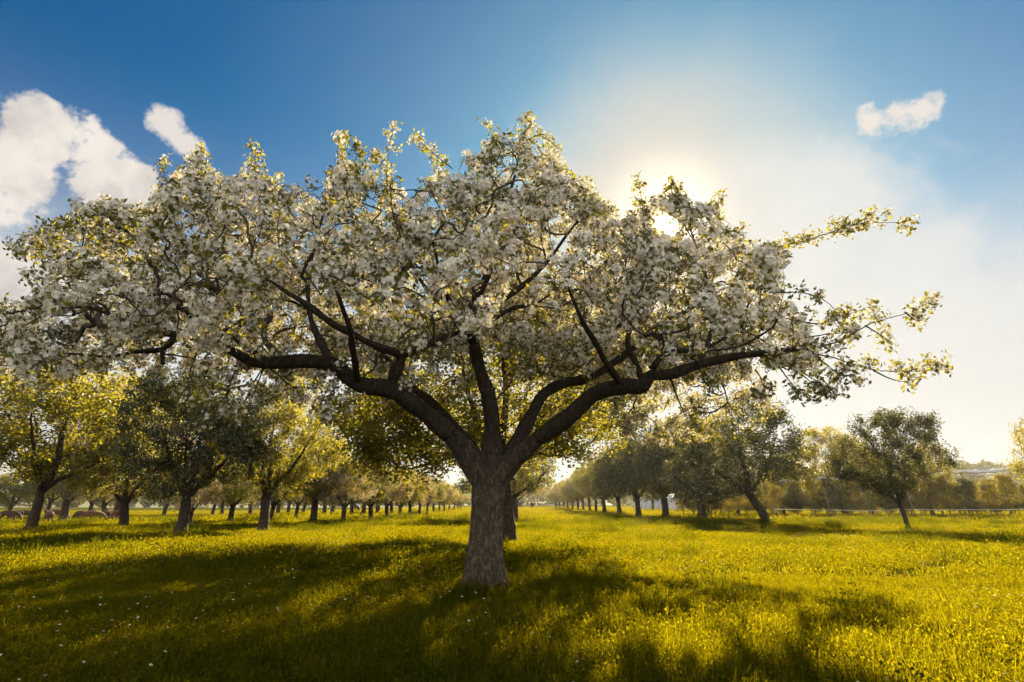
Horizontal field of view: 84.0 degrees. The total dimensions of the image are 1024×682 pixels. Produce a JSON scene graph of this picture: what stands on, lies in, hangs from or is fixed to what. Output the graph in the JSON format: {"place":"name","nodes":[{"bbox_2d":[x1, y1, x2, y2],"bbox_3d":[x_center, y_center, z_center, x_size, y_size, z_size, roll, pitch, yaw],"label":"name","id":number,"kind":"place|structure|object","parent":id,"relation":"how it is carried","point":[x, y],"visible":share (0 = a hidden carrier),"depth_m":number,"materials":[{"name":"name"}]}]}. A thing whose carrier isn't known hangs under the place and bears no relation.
{"place":"outdoors","nodes":[
{"label":"outdoors","id":0,"kind":"place"},
{"bbox_2d":[0,504,1023,681],"bbox_3d":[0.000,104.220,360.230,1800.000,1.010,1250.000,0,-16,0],"label":"ground","id":1,"kind":"structure","parent":0,"point":[440,674],"depth_m":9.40,"materials":[{"name":"green plant"}]},
{"bbox_2d":[0,510,22,519],"bbox_3d":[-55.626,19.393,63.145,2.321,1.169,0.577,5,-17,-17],"label":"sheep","id":2,"kind":"object","parent":1,"relation":"on","point":[13,513],"visible":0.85,"depth_m":63.02},
{"bbox_2d":[0,471,50,509],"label":"apple tree","id":3,"kind":"object","parent":1,"relation":"on","point":[5,480],"visible":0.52,"depth_m":88.43,"materials":[{"name":"green plant"}]},
{"bbox_2d":[44,509,54,521],"bbox_3d":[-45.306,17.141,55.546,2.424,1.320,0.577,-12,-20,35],"label":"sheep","id":4,"kind":"object","parent":1,"relation":"on","point":[48,514],"visible":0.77,"depth_m":55.09},
{"bbox_2d":[32,474,72,510],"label":"apple tree","id":5,"kind":"object","parent":1,"relation":"on","point":[51,499],"visible":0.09,"depth_m":93.11,"materials":[{"name":"green plant"}]},
{"bbox_2d":[4,441,115,520],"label":"apple tree","id":6,"kind":"object","parent":1,"relation":"on","point":[66,499],"visible":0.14,"depth_m":60.32,"materials":[{"name":"green plant"}]},
{"bbox_2d":[0,350,181,528],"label":"apple tree","id":7,"kind":"object","parent":1,"relation":"on","point":[38,459],"visible":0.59,"depth_m":23.82,"materials":[{"name":"green plant"}]},
{"bbox_2d":[81,510,106,518],"bbox_3d":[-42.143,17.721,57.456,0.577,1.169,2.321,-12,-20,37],"label":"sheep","id":8,"kind":"object","parent":1,"relation":"on","point":[86,514],"visible":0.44,"depth_m":57.25},
{"bbox_2d":[75,479,119,510],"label":"apple tree","id":9,"kind":"object","parent":1,"relation":"on","point":[92,503],"visible":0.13,"depth_m":78.11,"materials":[{"name":"green plant"}]},
{"bbox_2d":[92,509,110,519],"bbox_3d":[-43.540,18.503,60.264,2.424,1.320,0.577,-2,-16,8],"label":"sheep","id":10,"kind":"object","parent":1,"relation":"on","point":[108,513],"visible":0.49,"depth_m":60.13},
{"bbox_2d":[77,481,136,510],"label":"apple tree","id":11,"kind":"object","parent":1,"relation":"on","point":[104,504],"visible":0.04,"depth_m":86.98,"materials":[{"name":"green plant"}]},
{"bbox_2d":[62,423,190,525],"bbox_3d":[-18.254,6.358,27.414,5.866,5.260,5.942,9,-18,-29],"label":"apple tree","id":12,"kind":"object","parent":1,"relation":"on","point":[125,501],"visible":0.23,"depth_m":26.10,"materials":[{"name":"green plant"}]},
{"bbox_2d":[57,373,198,517],"bbox_3d":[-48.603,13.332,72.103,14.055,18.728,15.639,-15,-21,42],"label":"apple tree","id":13,"kind":"object","parent":1,"relation":"on","point":[117,503],"visible":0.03,"depth_m":69.28,"materials":[{"name":"green plant"}]},
{"bbox_2d":[148,479,188,515],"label":"apple tree","id":14,"kind":"object","parent":1,"relation":"on","point":[165,508],"visible":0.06,"depth_m":91.40,"materials":[{"name":"green plant"}]},
{"bbox_2d":[104,356,279,532],"bbox_3d":[-11.960,4.069,21.978,6.133,6.868,6.126,3,-16,1],"label":"apple tree","id":15,"kind":"object","parent":1,"relation":"on","point":[167,399],"visible":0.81,"depth_m":20.94,"materials":[{"name":"green plant"}]},
{"bbox_2d":[163,466,225,524],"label":"apple tree","id":16,"kind":"object","parent":1,"relation":"on","point":[208,498],"visible":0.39,"depth_m":26.75,"materials":[{"name":"green plant"}]},
{"bbox_2d":[198,488,222,514],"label":"apple tree","id":17,"kind":"object","parent":1,"relation":"on","point":[213,509],"visible":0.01,"depth_m":95.91,"materials":[{"name":"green plant"}]},
{"bbox_2d":[202,478,244,513],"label":"apple tree","id":18,"kind":"object","parent":1,"relation":"on","point":[222,507],"depth_m":99.87,"materials":[{"name":"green plant"}]},
{"bbox_2d":[196,455,282,521],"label":"apple tree","id":19,"kind":"object","parent":1,"relation":"on","point":[231,494],"visible":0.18,"depth_m":31.96,"materials":[{"name":"green plant"}]},
{"bbox_2d":[229,473,262,513],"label":"apple tree","id":20,"kind":"object","parent":1,"relation":"on","point":[250,510],"visible":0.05,"depth_m":92.55,"materials":[{"name":"green plant"}]},
{"bbox_2d":[191,370,352,531],"bbox_3d":[-9.923,4.464,23.877,6.390,7.117,6.472,-8,-18,26],"label":"apple tree","id":21,"kind":"object","parent":1,"relation":"on","point":[282,413],"visible":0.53,"depth_m":23.36,"materials":[{"name":"green plant"}]},
{"bbox_2d":[243,450,302,519],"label":"apple tree","id":22,"kind":"object","parent":1,"relation":"on","point":[278,495],"visible":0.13,"depth_m":37.38,"materials":[{"name":"green plant"}]},
{"bbox_2d":[266,470,291,512],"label":"apple tree","id":23,"kind":"object","parent":1,"relation":"on","point":[279,504],"visible":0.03,"depth_m":70.90,"materials":[{"name":"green plant"}]},
{"bbox_2d":[291,493,306,512],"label":"apple tree","id":24,"kind":"object","parent":1,"relation":"on","point":[304,507],"depth_m":78.17,"materials":[{"name":"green plant"}]},
{"bbox_2d":[279,483,319,519],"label":"apple tree","id":25,"kind":"object","parent":1,"relation":"on","point":[297,503],"visible":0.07,"depth_m":40.24,"materials":[{"name":"green plant"}]},
{"bbox_2d":[259,432,352,521],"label":"apple tree","id":26,"kind":"object","parent":1,"relation":"on","point":[308,492],"visible":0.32,"depth_m":30.79,"materials":[{"name":"green plant"}]},
{"bbox_2d":[318,471,362,512],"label":"apple tree","id":27,"kind":"object","parent":1,"relation":"on","point":[331,509],"visible":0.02,"depth_m":56.64,"materials":[{"name":"green plant"}]},
{"bbox_2d":[307,457,380,519],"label":"apple tree","id":28,"kind":"object","parent":1,"relation":"on","point":[346,481],"visible":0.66,"depth_m":30.90,"materials":[{"name":"green plant"}]},
{"bbox_2d":[347,472,373,513],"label":"apple tree","id":29,"kind":"object","parent":1,"relation":"on","point":[363,510],"visible":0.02,"depth_m":58.98,"materials":[{"name":"green plant"}]},
{"bbox_2d":[340,467,401,519],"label":"apple tree","id":30,"kind":"object","parent":1,"relation":"on","point":[370,503],"visible":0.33,"depth_m":34.56,"materials":[{"name":"green plant"}]},
{"bbox_2d":[360,468,417,517],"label":"apple tree","id":31,"kind":"object","parent":1,"relation":"on","point":[396,494],"visible":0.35,"depth_m":36.24,"materials":[{"name":"green plant"}]},
{"bbox_2d":[383,470,426,513],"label":"apple tree","id":32,"kind":"object","parent":1,"relation":"on","point":[417,496],"visible":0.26,"depth_m":44.67,"materials":[{"name":"green plant"}]},
{"bbox_2d":[397,470,435,515],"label":"apple tree","id":33,"kind":"object","parent":1,"relation":"on","point":[423,502],"visible":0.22,"depth_m":47.77,"materials":[{"name":"green plant"}]},
{"bbox_2d":[413,477,436,514],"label":"apple tree","id":34,"kind":"object","parent":1,"relation":"on","point":[431,496],"visible":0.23,"depth_m":52.63,"materials":[{"name":"green plant"}]},
{"bbox_2d":[415,475,447,513],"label":"apple tree","id":35,"kind":"object","parent":1,"relation":"on","point":[441,490],"visible":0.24,"depth_m":54.86,"materials":[{"name":"green plant"}]},
{"bbox_2d":[430,478,447,511],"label":"apple tree","id":36,"kind":"object","parent":1,"relation":"on","point":[433,504],"visible":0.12,"depth_m":64.44,"materials":[{"name":"green plant"}]},
{"bbox_2d":[435,484,454,511],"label":"apple tree","id":37,"kind":"object","parent":1,"relation":"on","point":[450,491],"visible":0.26,"depth_m":70.99,"materials":[{"name":"green plant"}]},
{"bbox_2d":[441,483,458,509],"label":"apple tree","id":38,"kind":"object","parent":1,"relation":"on","point":[443,504],"visible":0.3,"depth_m":72.77,"materials":[{"name":"green plant"}]},
{"bbox_2d":[446,482,462,508],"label":"apple tree","id":39,"kind":"object","parent":1,"relation":"on","point":[458,498],"visible":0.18,"depth_m":80.47,"materials":[{"name":"green plant"}]},
{"bbox_2d":[453,489,465,509],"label":"apple tree","id":40,"kind":"object","parent":1,"relation":"on","point":[461,500],"visible":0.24,"depth_m":90.19,"materials":[{"name":"green plant"}]},
{"bbox_2d":[0,110,954,589],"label":"apple tree","id":41,"kind":"object","parent":1,"relation":"on","point":[224,290],"visible":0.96,"depth_m":7.45,"materials":[{"name":"white plant"}]},
{"bbox_2d":[316,279,662,540],"bbox_3d":[-0.078,2.426,18.854,11.566,8.354,11.063,-5,-17,17],"label":"apple tree","id":42,"kind":"object","parent":1,"relation":"on","point":[374,446],"visible":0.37,"depth_m":16.20,"materials":[{"name":"green plant"}]},
{"bbox_2d":[448,430,559,519],"bbox_3d":[-0.184,8.888,38.803,7.922,6.740,8.947,-10,-19,31],"label":"apple tree","id":43,"kind":"object","parent":1,"relation":"on","point":[531,480],"visible":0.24,"depth_m":37.42,"materials":[{"name":"green plant"}]},
{"bbox_2d":[0,525,1020,681],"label":"meadow flowers","id":44,"kind":"object","parent":1,"relation":"on","point":[441,580],"visible":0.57,"depth_m":8.32,"materials":[{"name":"yellow plant"}]},
{"bbox_2d":[0,566,1023,681],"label":"grass","id":45,"kind":"structure","parent":1,"relation":"on","point":[791,620],"depth_m":4.74,"materials":[{"name":"green plant"}]},
{"bbox_2d":[0,517,1023,584],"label":"meadow grass","id":46,"kind":"structure","parent":1,"relation":"on","point":[266,549],"depth_m":12.63,"materials":[{"name":"plant"}]},
{"bbox_2d":[0,505,1023,524],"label":"grass","id":47,"kind":"structure","parent":1,"relation":"on","point":[550,512],"depth_m":52.17,"materials":[{"name":"plant"}]},
{"bbox_2d":[0,454,1023,507],"bbox_3d":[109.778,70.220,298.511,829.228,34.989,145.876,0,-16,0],"label":"distant wood","id":48,"kind":"object","parent":1,"relation":"on","point":[525,498],"visible":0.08,"depth_m":246.18,"materials":[{"name":"green plant"}]},
{"bbox_2d":[515,465,553,509],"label":"apple tree","id":49,"kind":"object","parent":1,"relation":"on","point":[541,492],"visible":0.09,"depth_m":58.20,"materials":[{"name":"green plant"}]},
{"bbox_2d":[549,485,560,506],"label":"apple tree","id":50,"kind":"object","parent":1,"relation":"on","point":[553,497],"visible":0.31,"depth_m":111.62,"materials":[{"name":"green plant"}]},
{"bbox_2d":[552,479,565,507],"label":"apple tree","id":51,"kind":"object","parent":1,"relation":"on","point":[562,500],"visible":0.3,"depth_m":109.61,"materials":[{"name":"green plant"}]},
{"bbox_2d":[554,482,568,507],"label":"apple tree","id":52,"kind":"object","parent":1,"relation":"on","point":[558,493],"visible":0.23,"depth_m":99.54,"materials":[{"name":"green plant"}]},
{"bbox_2d":[559,477,576,508],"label":"apple tree","id":53,"kind":"object","parent":1,"relation":"on","point":[562,493],"visible":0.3,"depth_m":92.97,"materials":[{"name":"green plant"}]},
{"bbox_2d":[563,474,580,509],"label":"apple tree","id":54,"kind":"object","parent":1,"relation":"on","point":[565,492],"visible":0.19,"depth_m":91.10,"materials":[{"name":"green plant"}]},
{"bbox_2d":[562,475,586,509],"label":"apple tree","id":55,"kind":"object","parent":1,"relation":"on","point":[570,488],"visible":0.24,"depth_m":88.94,"materials":[{"name":"green plant"}]},
{"bbox_2d":[571,466,593,510],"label":"apple tree","id":56,"kind":"object","parent":1,"relation":"on","point":[588,497],"visible":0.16,"depth_m":75.00,"materials":[{"name":"green plant"}]},
{"bbox_2d":[575,459,599,510],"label":"apple tree","id":57,"kind":"object","parent":1,"relation":"on","point":[585,493],"visible":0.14,"depth_m":73.01,"materials":[{"name":"green plant"}]},
{"bbox_2d":[570,456,613,511],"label":"apple tree","id":58,"kind":"object","parent":1,"relation":"on","point":[583,476],"visible":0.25,"depth_m":66.54,"materials":[{"name":"green plant"}]},
{"bbox_2d":[587,444,628,512],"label":"apple tree","id":59,"kind":"object","parent":1,"relation":"on","point":[606,489],"visible":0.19,"depth_m":55.84,"materials":[{"name":"green plant"}]},
{"bbox_2d":[592,437,666,515],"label":"apple tree","id":60,"kind":"object","parent":1,"relation":"on","point":[606,472],"visible":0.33,"depth_m":49.60,"materials":[{"name":"green plant"}]},
{"bbox_2d":[610,422,700,516],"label":"apple tree","id":61,"kind":"object","parent":1,"relation":"on","point":[632,456],"visible":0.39,"depth_m":44.72,"materials":[{"name":"green plant"}]},
{"bbox_2d":[633,496,687,509],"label":"polytunnel","id":62,"kind":"structure","parent":1,"relation":"on","point":[645,505],"depth_m":91.34,"materials":[{"name":"plastic"}]},
{"bbox_2d":[673,485,686,512],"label":"espalier tree","id":63,"kind":"object","parent":1,"relation":"on","point":[683,507],"visible":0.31,"depth_m":56.47,"materials":[{"name":"green plant"}]},
{"bbox_2d":[632,416,756,517],"bbox_3d":[13.365,9.363,42.391,8.911,7.937,8.901,-9,-17,18],"label":"apple tree","id":64,"kind":"object","parent":1,"relation":"on","point":[655,459],"visible":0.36,"depth_m":41.85,"materials":[{"name":"green plant"}]},
{"bbox_2d":[687,491,712,511],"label":"espalier tree","id":65,"kind":"object","parent":1,"relation":"on","point":[692,509],"visible":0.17,"depth_m":47.91,"materials":[{"name":"green plant"}]},
{"bbox_2d":[708,497,731,513],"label":"espalier tree","id":66,"kind":"object","parent":1,"relation":"on","point":[718,505],"visible":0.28,"depth_m":47.71,"materials":[{"name":"green plant"}]},
{"bbox_2d":[726,486,749,512],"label":"espalier tree","id":67,"kind":"object","parent":1,"relation":"on","point":[738,505],"visible":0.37,"depth_m":47.63,"materials":[{"name":"green plant"}]},
{"bbox_2d":[656,387,820,521],"bbox_3d":[13.199,6.691,32.885,9.002,8.247,9.848,-9,-16,-3],"label":"apple tree","id":68,"kind":"object","parent":1,"relation":"on","point":[736,447],"visible":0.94,"depth_m":32.30,"materials":[{"name":"green plant"}]},
{"bbox_2d":[729,451,757,513],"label":"apple tree","id":69,"kind":"object","parent":1,"relation":"on","point":[751,472],"visible":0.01,"depth_m":58.39,"materials":[{"name":"green plant"}]},
{"bbox_2d":[745,483,768,512],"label":"espalier tree","id":70,"kind":"object","parent":1,"relation":"on","point":[760,499],"visible":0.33,"depth_m":47.61,"materials":[{"name":"green plant"}]},
{"bbox_2d":[754,481,770,508],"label":"espalier tree","id":71,"kind":"object","parent":1,"relation":"on","point":[766,507],"visible":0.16,"depth_m":51.38,"materials":[{"name":"green plant"}]},
{"bbox_2d":[764,483,785,514],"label":"espalier tree","id":72,"kind":"object","parent":1,"relation":"on","point":[772,496],"visible":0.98,"depth_m":47.58,"materials":[{"name":"green plant"}]},
{"bbox_2d":[750,455,805,514],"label":"apple tree","id":73,"kind":"object","parent":1,"relation":"on","point":[767,488],"visible":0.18,"depth_m":54.50,"materials":[{"name":"green plant"}]},
{"bbox_2d":[766,482,790,512],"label":"espalier tree","id":74,"kind":"object","parent":1,"relation":"on","point":[779,494],"visible":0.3,"depth_m":51.38,"materials":[{"name":"green plant"}]},
{"bbox_2d":[786,484,806,514],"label":"espalier tree","id":75,"kind":"object","parent":1,"relation":"on","point":[796,503],"visible":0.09,"depth_m":50.83,"materials":[{"name":"green plant"}]},
{"bbox_2d":[784,481,811,514],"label":"espalier tree","id":76,"kind":"object","parent":1,"relation":"on","point":[796,498],"visible":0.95,"depth_m":47.27,"materials":[{"name":"green plant"}]},
{"bbox_2d":[798,473,824,514],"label":"espalier tree","id":77,"kind":"object","parent":1,"relation":"on","point":[813,485],"visible":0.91,"depth_m":47.26,"materials":[{"name":"green plant"}]},
{"bbox_2d":[802,474,823,510],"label":"espalier tree","id":78,"kind":"object","parent":1,"relation":"on","point":[814,495],"visible":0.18,"depth_m":51.05,"materials":[{"name":"green plant"}]},
{"bbox_2d":[818,473,839,515],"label":"espalier tree","id":79,"kind":"object","parent":1,"relation":"on","point":[822,485],"visible":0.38,"depth_m":51.06,"materials":[{"name":"green plant"}]},
{"bbox_2d":[823,479,844,515],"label":"espalier tree","id":80,"kind":"object","parent":1,"relation":"on","point":[832,491],"visible":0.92,"depth_m":46.91,"materials":[{"name":"green plant"}]},
{"bbox_2d":[789,425,892,514],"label":"apple tree","id":81,"kind":"object","parent":1,"relation":"on","point":[823,435],"visible":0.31,"depth_m":56.09,"materials":[{"name":"green plant"}]},
{"bbox_2d":[835,479,863,514],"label":"espalier tree","id":82,"kind":"object","parent":1,"relation":"on","point":[850,501],"visible":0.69,"depth_m":46.90,"materials":[{"name":"green plant"}]},
{"bbox_2d":[856,481,882,515],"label":"espalier tree","id":83,"kind":"object","parent":1,"relation":"on","point":[872,505],"visible":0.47,"depth_m":46.62,"materials":[{"name":"green plant"}]},
{"bbox_2d":[815,405,965,529],"bbox_3d":[15.500,5.305,23.507,4.543,5.152,4.994,5,-19,-34],"label":"apple tree","id":84,"kind":"object","parent":1,"relation":"on","point":[886,485],"visible":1,"depth_m":22.79,"materials":[{"name":"green plant"}]},
{"bbox_2d":[772,506,1016,516],"bbox_3d":[36.001,12.818,42.088,32.231,1.126,0.110,-1,-16,5],"label":"tape fence","id":85,"kind":"object","parent":1,"relation":"on","point":[964,509],"visible":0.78,"depth_m":42.75,"materials":[{"name":"white plastic"}]},
{"bbox_2d":[879,477,913,513],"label":"espalier tree","id":86,"kind":"object","parent":1,"relation":"on","point":[888,506],"visible":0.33,"depth_m":46.46,"materials":[{"name":"green plant"}]},
{"bbox_2d":[778,467,1019,515],"bbox_3d":[37.166,13.839,52.210,23.764,4.719,0.444,-3,-16,9],"label":"hail netting","id":87,"kind":"object","parent":1,"relation":"on","point":[976,471],"visible":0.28,"depth_m":51.75,"materials":[{"name":"white fabric"}]},
{"bbox_2d":[896,474,928,515],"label":"espalier tree","id":88,"kind":"object","parent":1,"relation":"on","point":[908,506],"visible":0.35,"depth_m":46.37,"materials":[{"name":"green plant"}]},
{"bbox_2d":[914,472,943,513],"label":"espalier tree","id":89,"kind":"object","parent":1,"relation":"on","point":[929,485],"visible":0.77,"depth_m":46.43,"materials":[{"name":"green plant"}]},
{"bbox_2d":[897,440,960,515],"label":"apple tree","id":90,"kind":"object","parent":1,"relation":"on","point":[949,471],"visible":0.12,"depth_m":49.13,"materials":[{"name":"green plant"}]},
{"bbox_2d":[933,482,956,514],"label":"espalier tree","id":91,"kind":"object","parent":1,"relation":"on","point":[943,501],"visible":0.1,"depth_m":49.55,"materials":[{"name":"green plant"}]},
{"bbox_2d":[930,474,960,513],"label":"espalier tree","id":92,"kind":"object","parent":1,"relation":"on","point":[945,485],"visible":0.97,"depth_m":46.40,"materials":[{"name":"green plant"}]},
{"bbox_2d":[947,479,969,513],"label":"espalier tree","id":93,"kind":"object","parent":1,"relation":"on","point":[957,499],"visible":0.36,"depth_m":49.68,"materials":[{"name":"green plant"}]},
{"bbox_2d":[961,479,983,514],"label":"espalier tree","id":94,"kind":"object","parent":1,"relation":"on","point":[975,488],"visible":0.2,"depth_m":49.82,"materials":[{"name":"green plant"}]},
{"bbox_2d":[955,476,994,513],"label":"espalier tree","id":95,"kind":"object","parent":1,"relation":"on","point":[968,493],"visible":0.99,"depth_m":45.95,"materials":[{"name":"green plant"}]},
{"bbox_2d":[976,476,997,514],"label":"espalier tree","id":96,"kind":"object","parent":1,"relation":"on","point":[983,479],"visible":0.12,"depth_m":54.29,"materials":[{"name":"green plant"}]},
{"bbox_2d":[975,480,1001,514],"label":"espalier tree","id":97,"kind":"object","parent":1,"relation":"on","point":[989,495],"visible":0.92,"depth_m":46.02,"materials":[{"name":"green plant"}]},
{"bbox_2d":[982,479,1004,514],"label":"espalier tree","id":98,"kind":"object","parent":1,"relation":"on","point":[994,501],"visible":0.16,"depth_m":49.56,"materials":[{"name":"green plant"}]},
{"bbox_2d":[990,471,1023,514],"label":"espalier tree","id":99,"kind":"object","parent":1,"relation":"on","point":[1004,497],"visible":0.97,"depth_m":45.86,"materials":[{"name":"green plant"}]},
{"bbox_2d":[998,474,1022,513],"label":"espalier tree","id":100,"kind":"object","parent":1,"relation":"on","point":[1015,489],"visible":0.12,"depth_m":49.41,"materials":[{"name":"green plant"}]},
{"bbox_2d":[998,416,1023,486],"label":"apple tree","id":101,"kind":"object","parent":1,"relation":"on","point":[1016,466],"visible":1,"depth_m":25.76,"materials":[{"name":"yellow plant"}]},
{"bbox_2d":[1016,482,1023,511],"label":"espalier tree","id":102,"kind":"object","parent":1,"relation":"on","point":[1022,490],"visible":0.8,"depth_m":45.93,"materials":[{"name":"green plant"}]},
{"bbox_2d":[0,475,1023,507],"bbox_3d":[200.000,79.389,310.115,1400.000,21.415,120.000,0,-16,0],"label":"hill","id":103,"kind":"structure","parent":0,"point":[86,504],"depth_m":291.81,"materials":[{"name":"green plant"}]},
{"bbox_2d":[970,468,1007,474],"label":"farm building","id":104,"kind":"structure","parent":103,"relation":"on","point":[1004,472],"depth_m":318.23,"materials":[{"name":"stone"}]},
{"bbox_2d":[0,0,1023,499],"label":"sky","id":105,"kind":"structure","parent":0,"point":[807,112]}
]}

